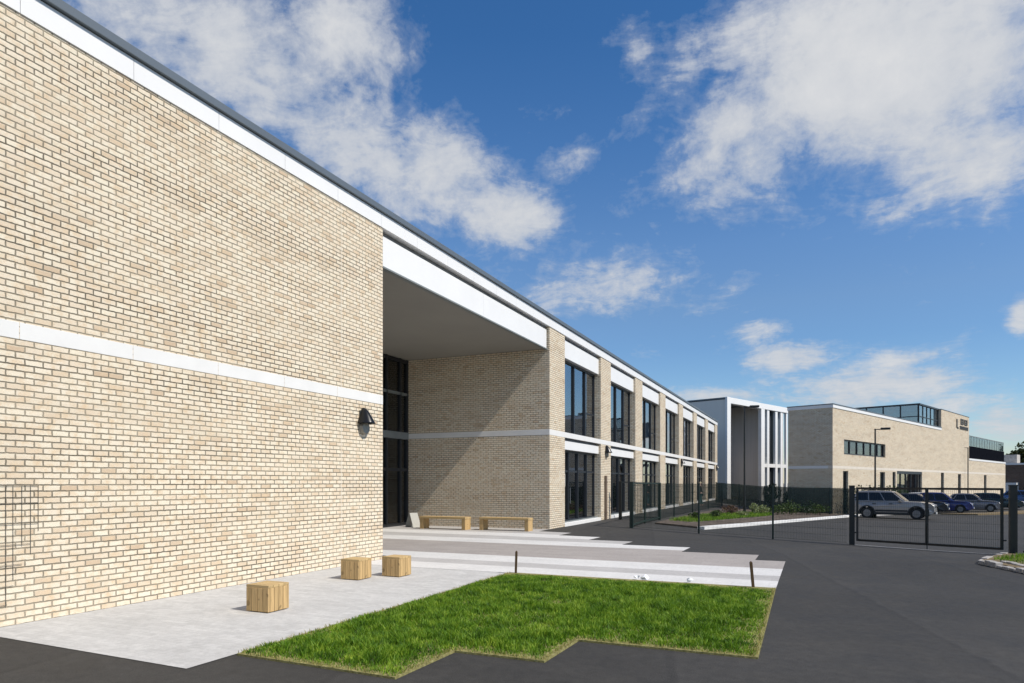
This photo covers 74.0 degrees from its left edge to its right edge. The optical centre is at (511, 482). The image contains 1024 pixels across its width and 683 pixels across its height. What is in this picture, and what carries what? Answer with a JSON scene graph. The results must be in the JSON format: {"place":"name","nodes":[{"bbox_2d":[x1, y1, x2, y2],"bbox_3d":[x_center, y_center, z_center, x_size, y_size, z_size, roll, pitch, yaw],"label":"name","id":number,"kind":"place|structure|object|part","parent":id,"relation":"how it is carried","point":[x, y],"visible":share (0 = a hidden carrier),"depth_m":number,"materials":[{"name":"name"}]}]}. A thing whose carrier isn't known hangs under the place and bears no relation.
{"place":"outdoors","nodes":[
{"label":"outdoors","id":0,"kind":"place"},
{"bbox_2d":[0,565,503,668],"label":"pavement","id":1,"kind":"structure","parent":0,"point":[186,631],"depth_m":8.55,"materials":[{"name":"grey concrete"}]},
{"bbox_2d":[246,580,288,612],"bbox_3d":[-3.277,1.534,9.123,0.385,0.360,0.385,0,0,24],"label":"cube seat","id":2,"kind":"object","parent":1,"relation":"on","point":[267,596],"visible":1,"depth_m":8.99,"materials":[{"name":"brown wood"}]},
{"bbox_2d":[341,557,370,579],"bbox_3d":[-2.770,1.534,12.092,0.385,0.360,0.385,0,0,23],"label":"cube seat","id":3,"kind":"object","parent":1,"relation":"on","point":[355,568],"visible":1,"depth_m":11.94,"materials":[{"name":"brown wood"}]},
{"bbox_2d":[382,555,410,576],"bbox_3d":[-2.117,1.534,12.481,0.385,0.360,0.385,0,0,25],"label":"cube seat","id":4,"kind":"object","parent":1,"relation":"on","point":[396,565],"visible":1,"depth_m":12.33,"materials":[{"name":"brown wood"}]},
{"bbox_2d":[237,571,775,679],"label":"lawn grass","id":5,"kind":"structure","parent":0,"point":[657,608],"depth_m":8.07,"materials":[{"name":"green plant"}]},
{"bbox_2d":[515,551,517,572],"bbox_3d":[0.077,1.514,12.715,0.042,0.472,0.042,2,2,7],"label":"wooden stake","id":6,"kind":"object","parent":5,"relation":"in","point":[516,554],"visible":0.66,"depth_m":12.70,"materials":[{"name":"brown wood"}]},
{"bbox_2d":[749,561,754,586],"bbox_3d":[3.895,1.515,11.026,0.042,0.472,0.042,-5,-2,7],"label":"wooden stake","id":7,"kind":"object","parent":5,"relation":"in","point":[751,574],"visible":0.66,"depth_m":11.01,"materials":[{"name":"brown wood"}]},
{"bbox_2d":[0,483,1023,682],"bbox_3d":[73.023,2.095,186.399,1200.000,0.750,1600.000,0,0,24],"label":"ground","id":8,"kind":"structure","parent":0,"point":[846,612],"depth_m":7.67,"materials":[{"name":"grey asphalt"}]},
{"bbox_2d":[0,0,717,626],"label":"school building","id":9,"kind":"structure","parent":8,"relation":"on","point":[222,324],"depth_m":11.17,"materials":[{"name":"beige brick"}]},
{"bbox_2d":[0,485,38,605],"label":"wall trellis","id":10,"kind":"object","parent":9,"relation":"attached to","point":[30,502],"depth_m":8.32,"materials":[{"name":"grey metal"}]},
{"bbox_2d":[358,408,375,434],"bbox_3d":[-3.042,-1.294,14.408,0.302,0.573,0.400,0,0,24],"label":"wall lamp","id":11,"kind":"object","parent":9,"relation":"attached to","point":[365,420],"visible":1,"depth_m":14.35,"materials":[{"name":"black metal"}]},
{"bbox_2d":[565,361,594,437],"bbox_3d":[2.736,-3.397,28.595,0.370,2.935,4.862,0,0,24],"label":"window","id":12,"kind":"structure","parent":9,"relation":"in","point":[579,383],"depth_m":29.01,"materials":[{"name":"black glass"}]},
{"bbox_2d":[565,450,596,522],"bbox_3d":[2.677,0.155,28.621,0.500,2.871,4.862,0,0,24],"label":"window","id":13,"kind":"structure","parent":9,"relation":"in","point":[579,466],"depth_m":29.01,"materials":[{"name":"black glass"}]},
{"bbox_2d":[604,476,607,519],"bbox_3d":[4.317,0.710,31.231,0.120,2.020,0.170,0,0,24],"label":"brown pipe","id":14,"kind":"object","parent":9,"relation":"attached to","point":[605,497],"visible":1,"depth_m":31.17,"materials":[{"name":"metal"}]},
{"bbox_2d":[605,445,611,457],"bbox_3d":[4.484,-1.413,31.387,0.302,0.573,0.400,0,0,24],"label":"wall lamp","id":15,"kind":"object","parent":9,"relation":"attached to","point":[607,450],"visible":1,"depth_m":31.32,"materials":[{"name":"black metal"}]},
{"bbox_2d":[611,383,629,444],"bbox_3d":[5.379,-3.397,34.557,0.370,2.935,4.862,0,0,24],"label":"window","id":16,"kind":"structure","parent":9,"relation":"in","point":[620,398],"depth_m":35.13,"materials":[{"name":"black glass"}]},
{"bbox_2d":[611,456,629,514],"bbox_3d":[5.320,0.155,34.584,0.500,2.871,4.862,0,0,24],"label":"window","id":17,"kind":"structure","parent":9,"relation":"in","point":[620,467],"depth_m":34.95,"materials":[{"name":"black glass"}]},
{"bbox_2d":[642,398,655,449],"bbox_3d":[8.022,-3.397,40.520,0.370,2.935,4.862,0,0,24],"label":"window","id":18,"kind":"structure","parent":9,"relation":"in","point":[648,408],"depth_m":41.10,"materials":[{"name":"black glass"}]},
{"bbox_2d":[642,460,655,508],"bbox_3d":[8.058,0.155,40.504,0.290,2.871,4.862,0,0,24],"label":"window","id":19,"kind":"structure","parent":9,"relation":"in","point":[648,467],"depth_m":41.59,"materials":[{"name":"black glass"}]},
{"bbox_2d":[666,410,674,453],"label":"window","id":20,"kind":"structure","parent":9,"relation":"in","point":[670,417],"depth_m":47.39,"materials":[{"name":"black glass"}]},
{"bbox_2d":[666,463,676,505],"bbox_3d":[10.605,0.155,46.509,0.500,2.871,4.862,0,0,24],"label":"window","id":21,"kind":"structure","parent":9,"relation":"in","point":[670,468],"depth_m":47.43,"materials":[{"name":"black glass"}]},
{"bbox_2d":[683,418,689,456],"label":"window","id":22,"kind":"structure","parent":9,"relation":"in","point":[686,424],"depth_m":53.34,"materials":[{"name":"black glass"}]},
{"bbox_2d":[683,465,689,502],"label":"window","id":23,"kind":"structure","parent":9,"relation":"in","point":[686,469],"depth_m":53.08,"materials":[{"name":"black glass"}]},
{"bbox_2d":[697,425,701,459],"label":"window","id":24,"kind":"structure","parent":9,"relation":"in","point":[699,429],"depth_m":59.29,"materials":[{"name":"black glass"}]},
{"bbox_2d":[697,467,701,483],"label":"window","id":25,"kind":"structure","parent":9,"relation":"in","point":[699,470],"depth_m":59.50,"materials":[{"name":"black glass"}]},
{"bbox_2d":[708,431,711,461],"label":"window","id":26,"kind":"structure","parent":9,"relation":"in","point":[709,433],"depth_m":65.26,"materials":[{"name":"black glass"}]},
{"bbox_2d":[708,469,712,498],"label":"window","id":27,"kind":"structure","parent":9,"relation":"in","point":[709,470],"depth_m":65.44,"materials":[{"name":"black glass"}]},
{"bbox_2d":[383,525,567,534],"bbox_3d":[-1.357,1.724,24.753,7.400,0.020,2.160,0,0,24],"label":"paving strip","id":28,"kind":"object","parent":8,"relation":"on","point":[489,529],"visible":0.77,"depth_m":24.62,"materials":[{"name":"grey concrete"}]},
{"bbox_2d":[405,513,419,527],"bbox_3d":[-3.776,1.443,25.956,0.498,0.550,0.384,0,0,44],"label":"leaning board","id":29,"kind":"object","parent":28,"relation":"on","point":[413,521],"visible":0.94,"depth_m":25.90,"materials":[{"name":"white metal"}]},
{"bbox_2d":[419,516,470,529],"bbox_3d":[-2.450,1.484,24.877,1.900,0.460,0.472,0,0,24],"label":"timber bench","id":30,"kind":"object","parent":28,"relation":"on","point":[424,522],"visible":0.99,"depth_m":24.73,"materials":[{"name":"brown wood"}]},
{"bbox_2d":[479,517,532,531],"bbox_3d":[-0.219,1.484,24.161,1.900,0.460,0.472,0,0,23],"label":"timber bench","id":31,"kind":"object","parent":28,"relation":"on","point":[483,523],"visible":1,"depth_m":24.04,"materials":[{"name":"brown wood"}]},
{"bbox_2d":[383,529,598,538],"bbox_3d":[-1.407,1.729,22.910,8.800,0.030,1.250,0,0,24],"label":"paving strip","id":32,"kind":"object","parent":8,"relation":"on","point":[486,533],"visible":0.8,"depth_m":22.70,"materials":[{"name":"grey concrete"}]},
{"bbox_2d":[383,532,629,543],"bbox_3d":[-1.276,1.726,21.540,10.150,0.025,1.150,0,0,24],"label":"paving strip","id":33,"kind":"object","parent":8,"relation":"on","point":[502,537],"visible":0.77,"depth_m":21.06,"materials":[{"name":"grey concrete"}]},
{"bbox_2d":[383,535,689,549],"bbox_3d":[-0.917,1.720,20.068,12.000,0.011,1.250,0,0,24],"label":"paving strip","id":34,"kind":"object","parent":8,"relation":"on","point":[536,542],"visible":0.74,"depth_m":19.36,"materials":[{"name":"grey concrete"}]},
{"bbox_2d":[371,559,777,587],"bbox_3d":[0.675,1.714,13.024,8.220,0.001,0.880,0,0,24],"label":"paving strip","id":35,"kind":"object","parent":8,"relation":"on","point":[673,578],"visible":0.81,"depth_m":12.76,"materials":[{"name":"grey concrete"}]},
{"bbox_2d":[640,574,648,579],"bbox_3d":[2.323,1.653,11.880,0.154,0.094,0.122,0,0,-22],"label":"paper scrap","id":36,"kind":"object","parent":35,"relation":"on","point":[645,576],"visible":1,"depth_m":11.85,"materials":[{"name":"white paper"}]},
{"bbox_2d":[383,550,782,575],"bbox_3d":[-1.474,1.714,15.825,14.420,0.001,1.100,0,0,24],"label":"paving strip","id":37,"kind":"object","parent":8,"relation":"on","point":[677,567],"visible":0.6,"depth_m":14.33,"materials":[{"name":"grey concrete"}]},
{"bbox_2d":[383,538,784,568],"bbox_3d":[-0.658,1.714,17.667,14.420,0.001,2.930,0,0,24],"label":"paving strip","id":38,"kind":"object","parent":8,"relation":"on","point":[626,554],"visible":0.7,"depth_m":16.57,"materials":[{"name":"grey concrete"}]},
{"bbox_2d":[411,557,779,580],"bbox_3d":[0.972,1.714,13.756,8.270,0.001,0.700,0,0,24],"label":"paving strip","id":39,"kind":"object","parent":8,"relation":"on","point":[642,571],"visible":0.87,"depth_m":13.34,"materials":[{"name":"grey concrete"}]},
{"bbox_2d":[618,481,655,519],"bbox_3d":[5.947,0.951,31.919,2.021,1.975,0.199,0,0,-13],"label":"fence","id":40,"kind":"object","parent":8,"relation":"on","point":[620,500],"visible":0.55,"depth_m":31.67,"materials":[{"name":"black metal"}]},
{"bbox_2d":[634,482,722,525],"bbox_3d":[10.259,1.051,39.307,0.329,2.083,27.888,0,0,24],"label":"fence","id":41,"kind":"object","parent":8,"relation":"on","point":[642,503],"visible":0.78,"depth_m":34.49,"materials":[{"name":"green metal"}]},
{"bbox_2d":[629,482,842,542],"bbox_3d":[7.449,1.032,23.698,8.009,2.099,0.183,0,0,44],"label":"fence","id":42,"kind":"object","parent":8,"relation":"on","point":[631,505],"visible":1,"depth_m":23.87,"materials":[{"name":"black metal"}]},
{"bbox_2d":[688,397,787,486],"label":"entrance pavilion","id":43,"kind":"structure","parent":8,"relation":"on","point":[764,465],"depth_m":78.82,"materials":[{"name":"white paint"}]},
{"bbox_2d":[769,412,772,485],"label":"window","id":44,"kind":"structure","parent":43,"relation":"in","point":[770,413],"depth_m":80.43,"materials":[{"name":"black glass"}]},
{"bbox_2d":[655,507,841,527],"bbox_3d":[14.515,1.975,38.853,7.894,0.479,27.455,0,0,31],"label":"planting bed","id":45,"kind":"object","parent":8,"relation":"on","point":[786,516],"visible":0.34,"depth_m":34.80,"materials":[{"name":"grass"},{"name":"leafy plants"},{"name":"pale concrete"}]},
{"bbox_2d":[688,512,697,517],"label":"shrub","id":46,"kind":"object","parent":45,"relation":"on","point":[693,515],"visible":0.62,"depth_m":32.78,"materials":[{"name":"green plant"}]},
{"bbox_2d":[710,510,720,515],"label":"shrub","id":47,"kind":"object","parent":45,"relation":"on","point":[714,512],"visible":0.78,"depth_m":34.74,"materials":[{"name":"green plant"}]},
{"bbox_2d":[722,505,739,513],"bbox_3d":[12.435,1.627,38.833,1.173,0.676,1.260,0,0,24],"label":"shrub","id":48,"kind":"object","parent":45,"relation":"on","point":[728,507],"visible":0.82,"depth_m":38.62,"materials":[{"name":"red plant"}]},
{"bbox_2d":[743,405,758,510],"bbox_3d":[15.138,-1.381,43.041,0.963,6.950,0.320,0,0,12],"label":"street lamp","id":49,"kind":"object","parent":45,"relation":"on","point":[744,496],"visible":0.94,"depth_m":43.07,"materials":[{"name":"black metal"}]},
{"bbox_2d":[749,503,758,512],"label":"shrub","id":50,"kind":"object","parent":45,"relation":"on","point":[753,509],"visible":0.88,"depth_m":41.02,"materials":[{"name":"green plant"}]},
{"bbox_2d":[758,505,769,511],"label":"shrub","id":51,"kind":"object","parent":45,"relation":"on","point":[763,508],"visible":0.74,"depth_m":41.49,"materials":[{"name":"green plant"}]},
{"bbox_2d":[769,505,786,514],"bbox_3d":[16.478,1.759,42.028,1.204,0.666,1.194,0,0,24],"label":"shrub","id":52,"kind":"object","parent":45,"relation":"on","point":[777,509],"visible":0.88,"depth_m":41.96,"materials":[{"name":"green plant"}]},
{"bbox_2d":[779,500,794,512],"bbox_3d":[17.993,1.628,44.454,1.014,1.001,0.998,0,0,24],"label":"shrub","id":53,"kind":"object","parent":45,"relation":"on","point":[787,506],"visible":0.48,"depth_m":44.37,"materials":[{"name":"green plant"}]},
{"bbox_2d":[775,503,800,514],"bbox_3d":[17.305,1.676,42.168,1.592,0.874,1.428,0,0,-5],"label":"shrub","id":54,"kind":"object","parent":45,"relation":"on","point":[791,507],"visible":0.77,"depth_m":41.98,"materials":[{"name":"green plant"}]},
{"bbox_2d":[798,506,814,513],"bbox_3d":[18.429,1.811,42.714,0.906,0.654,1.220,0,0,-10],"label":"shrub","id":55,"kind":"object","parent":45,"relation":"on","point":[807,509],"visible":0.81,"depth_m":42.44,"materials":[{"name":"green plant"}]},
{"bbox_2d":[801,501,820,513],"bbox_3d":[19.880,1.675,45.176,1.286,0.996,1.104,0,0,24],"label":"shrub","id":56,"kind":"object","parent":45,"relation":"on","point":[811,506],"visible":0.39,"depth_m":45.17,"materials":[{"name":"green plant"}]},
{"bbox_2d":[813,504,829,514],"bbox_3d":[19.638,1.777,43.478,1.096,0.780,1.387,0,0,-15],"label":"shrub","id":57,"kind":"object","parent":45,"relation":"on","point":[819,507],"visible":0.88,"depth_m":43.30,"materials":[{"name":"green plant"}]},
{"bbox_2d":[697,514,859,529],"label":"white kerb","id":58,"kind":"structure","parent":8,"relation":"on","point":[759,523],"depth_m":31.75,"materials":[{"name":"concrete"}]},
{"bbox_2d":[716,482,848,514],"bbox_3d":[18.952,1.192,50.611,1.620,2.418,14.989,0,0,-18],"label":"fence","id":59,"kind":"object","parent":8,"relation":"on","point":[782,495],"visible":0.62,"depth_m":47.50,"materials":[{"name":"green metal"}]},
{"bbox_2d":[855,485,907,513],"bbox_3d":[27.294,1.272,50.345,1.262,2.225,13.105,0,0,45],"label":"hedge","id":60,"kind":"object","parent":8,"relation":"on","point":[903,491],"visible":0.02,"depth_m":52.23,"materials":[{"name":"green plant"}]},
{"bbox_2d":[874,427,890,516],"bbox_3d":[23.302,-0.552,42.795,0.933,5.750,0.320,0,0,29],"label":"street lamp","id":61,"kind":"object","parent":8,"relation":"on","point":[887,428],"visible":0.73,"depth_m":42.93,"materials":[{"name":"black metal"}]},
{"bbox_2d":[787,403,1005,495],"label":"brick hall","id":62,"kind":"structure","parent":8,"relation":"on","point":[918,445],"depth_m":55.22,"materials":[{"name":"cream brick"},{"name":"grey metal"},{"name":"glass"}]},
{"bbox_2d":[843,471,845,487],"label":"window","id":63,"kind":"structure","parent":62,"relation":"in","point":[844,472],"depth_m":48.04,"materials":[{"name":"black glass"}]},
{"bbox_2d":[844,440,883,456],"bbox_3d":[26.154,-2.475,50.952,0.490,1.050,9.130,0,0,45],"label":"window","id":64,"kind":"structure","parent":62,"relation":"in","point":[851,447],"depth_m":50.68,"materials":[{"name":"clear glass"}]},
{"bbox_2d":[880,472,882,489],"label":"window","id":65,"kind":"structure","parent":62,"relation":"in","point":[881,473],"depth_m":53.82,"materials":[{"name":"black glass"}]},
{"bbox_2d":[897,474,920,492],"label":"window","id":66,"kind":"structure","parent":62,"relation":"in","point":[908,480],"depth_m":59.16,"materials":[{"name":"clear glass"}]},
{"bbox_2d":[941,473,942,492],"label":"window","id":67,"kind":"structure","parent":62,"relation":"in","point":[941,473],"depth_m":66.88,"materials":[{"name":"black glass"}]},
{"bbox_2d":[958,474,959,492],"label":"window","id":68,"kind":"structure","parent":62,"relation":"in","point":[958,474],"depth_m":71.79,"materials":[{"name":"black glass"}]},
{"bbox_2d":[855,489,937,519],"bbox_3d":[23.516,1.349,41.884,4.545,1.770,2.060,0,0,36],"label":"parked car","id":69,"kind":"object","parent":8,"relation":"on","point":[901,505],"visible":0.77,"depth_m":41.36,"materials":[{"name":"silver metal"}]},
{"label":"side window","id":70,"kind":"part","parent":69,"relation":"part of","materials":[{"name":"black glass"}]},
{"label":"side window","id":71,"kind":"part","parent":69,"relation":"part of","materials":[{"name":"black glass"}]},
{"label":"side window","id":72,"kind":"part","parent":69,"relation":"part of","materials":[{"name":"black glass"}]},
{"bbox_2d":[862,545,984,553],"bbox_3d":[11.678,1.904,19.181,0.188,0.019,3.898,0,0,-40],"label":"gate threshold","id":73,"kind":"object","parent":8,"relation":"on","point":[919,549],"visible":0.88,"depth_m":19.42,"materials":[{"name":"grey concrete"}]},
{"bbox_2d":[899,493,949,511],"bbox_3d":[31.117,1.616,52.494,4.495,1.520,2.040,0,0,36],"label":"parked car","id":74,"kind":"object","parent":8,"relation":"on","point":[942,506],"visible":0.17,"depth_m":51.55,"materials":[{"name":"paint"}]},
{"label":"side window","id":75,"kind":"part","parent":74,"relation":"part of","materials":[{"name":"black glass"}]},
{"bbox_2d":[849,485,1017,553],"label":"metal gate","id":76,"kind":"structure","parent":8,"relation":"on","point":[1013,519],"depth_m":18.72,"materials":[{"name":"black metal"}]},
{"bbox_2d":[921,492,972,512],"bbox_3d":[34.349,1.605,54.234,4.195,1.600,2.040,0,0,36],"label":"parked car","id":77,"kind":"object","parent":8,"relation":"on","point":[946,498],"visible":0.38,"depth_m":53.28,"materials":[{"name":"blue paint"}]},
{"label":"side window","id":78,"kind":"part","parent":77,"relation":"part of","materials":[{"name":"black glass"}]},
{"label":"side window","id":79,"kind":"part","parent":77,"relation":"part of","materials":[{"name":"black glass"}]},
{"bbox_2d":[967,447,968,492],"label":"street lamp","id":80,"kind":"object","parent":8,"relation":"on","point":[967,470],"visible":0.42,"depth_m":72.92,"materials":[{"name":"black metal"}]},
{"bbox_2d":[950,493,999,511],"bbox_3d":[38.571,1.686,56.848,3.995,1.520,2.040,0,0,36],"label":"parked car","id":81,"kind":"object","parent":8,"relation":"on","point":[992,506],"visible":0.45,"depth_m":55.99,"materials":[{"name":"grey paint"}]},
{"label":"side window","id":82,"kind":"part","parent":81,"relation":"part of","materials":[{"name":"black glass"}]},
{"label":"side window","id":83,"kind":"part","parent":81,"relation":"part of","materials":[{"name":"black glass"}]},
{"bbox_2d":[941,510,1023,514],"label":"car park island","id":84,"kind":"object","parent":8,"relation":"on","point":[1005,513],"visible":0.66,"depth_m":49.14,"materials":[{"name":"soil"}]},
{"bbox_2d":[974,493,1023,507],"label":"parked car","id":85,"kind":"object","parent":8,"relation":"on","point":[992,496],"visible":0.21,"depth_m":61.73,"materials":[{"name":"teal paint"}]},
{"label":"side window","id":86,"kind":"part","parent":85,"relation":"part of","materials":[{"name":"black glass"}]},
{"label":"side window","id":87,"kind":"part","parent":85,"relation":"part of","materials":[{"name":"black glass"}]},
{"bbox_2d":[978,552,1023,573],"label":"sett kerb","id":88,"kind":"structure","parent":8,"relation":"on","point":[992,563],"depth_m":13.66,"materials":[{"name":"stone"}]},
{"bbox_2d":[983,552,1023,567],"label":"verge grass","id":89,"kind":"structure","parent":8,"relation":"on","point":[1016,558],"depth_m":14.57,"materials":[{"name":"green plant"}]},
{"bbox_2d":[1004,455,1023,498],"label":"brick outbuilding","id":90,"kind":"structure","parent":8,"relation":"on","point":[1014,470],"depth_m":95.61,"materials":[{"name":"brick"}]},
{"bbox_2d":[1004,490,1023,500],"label":"parked car","id":91,"kind":"object","parent":8,"relation":"on","point":[1021,495],"visible":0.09,"depth_m":79.14,"materials":[{"name":"blue paint"}]},
{"bbox_2d":[1006,450,1023,462],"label":"broadleaf tree","id":92,"kind":"object","parent":8,"relation":"on","point":[1014,452],"visible":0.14,"depth_m":109.30,"materials":[{"name":"green plant"}]},
{"bbox_2d":[1015,441,1023,457],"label":"broadleaf tree","id":93,"kind":"object","parent":8,"relation":"on","point":[1018,446],"visible":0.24,"depth_m":108.84,"materials":[{"name":"green plant"}]},
{"bbox_2d":[63,0,1023,482],"label":"sky","id":94,"kind":"structure","parent":0,"point":[782,203],"materials":[{"name":"blue"}]},
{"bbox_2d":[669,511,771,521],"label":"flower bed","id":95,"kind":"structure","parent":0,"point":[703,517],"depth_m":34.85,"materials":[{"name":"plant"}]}
]}

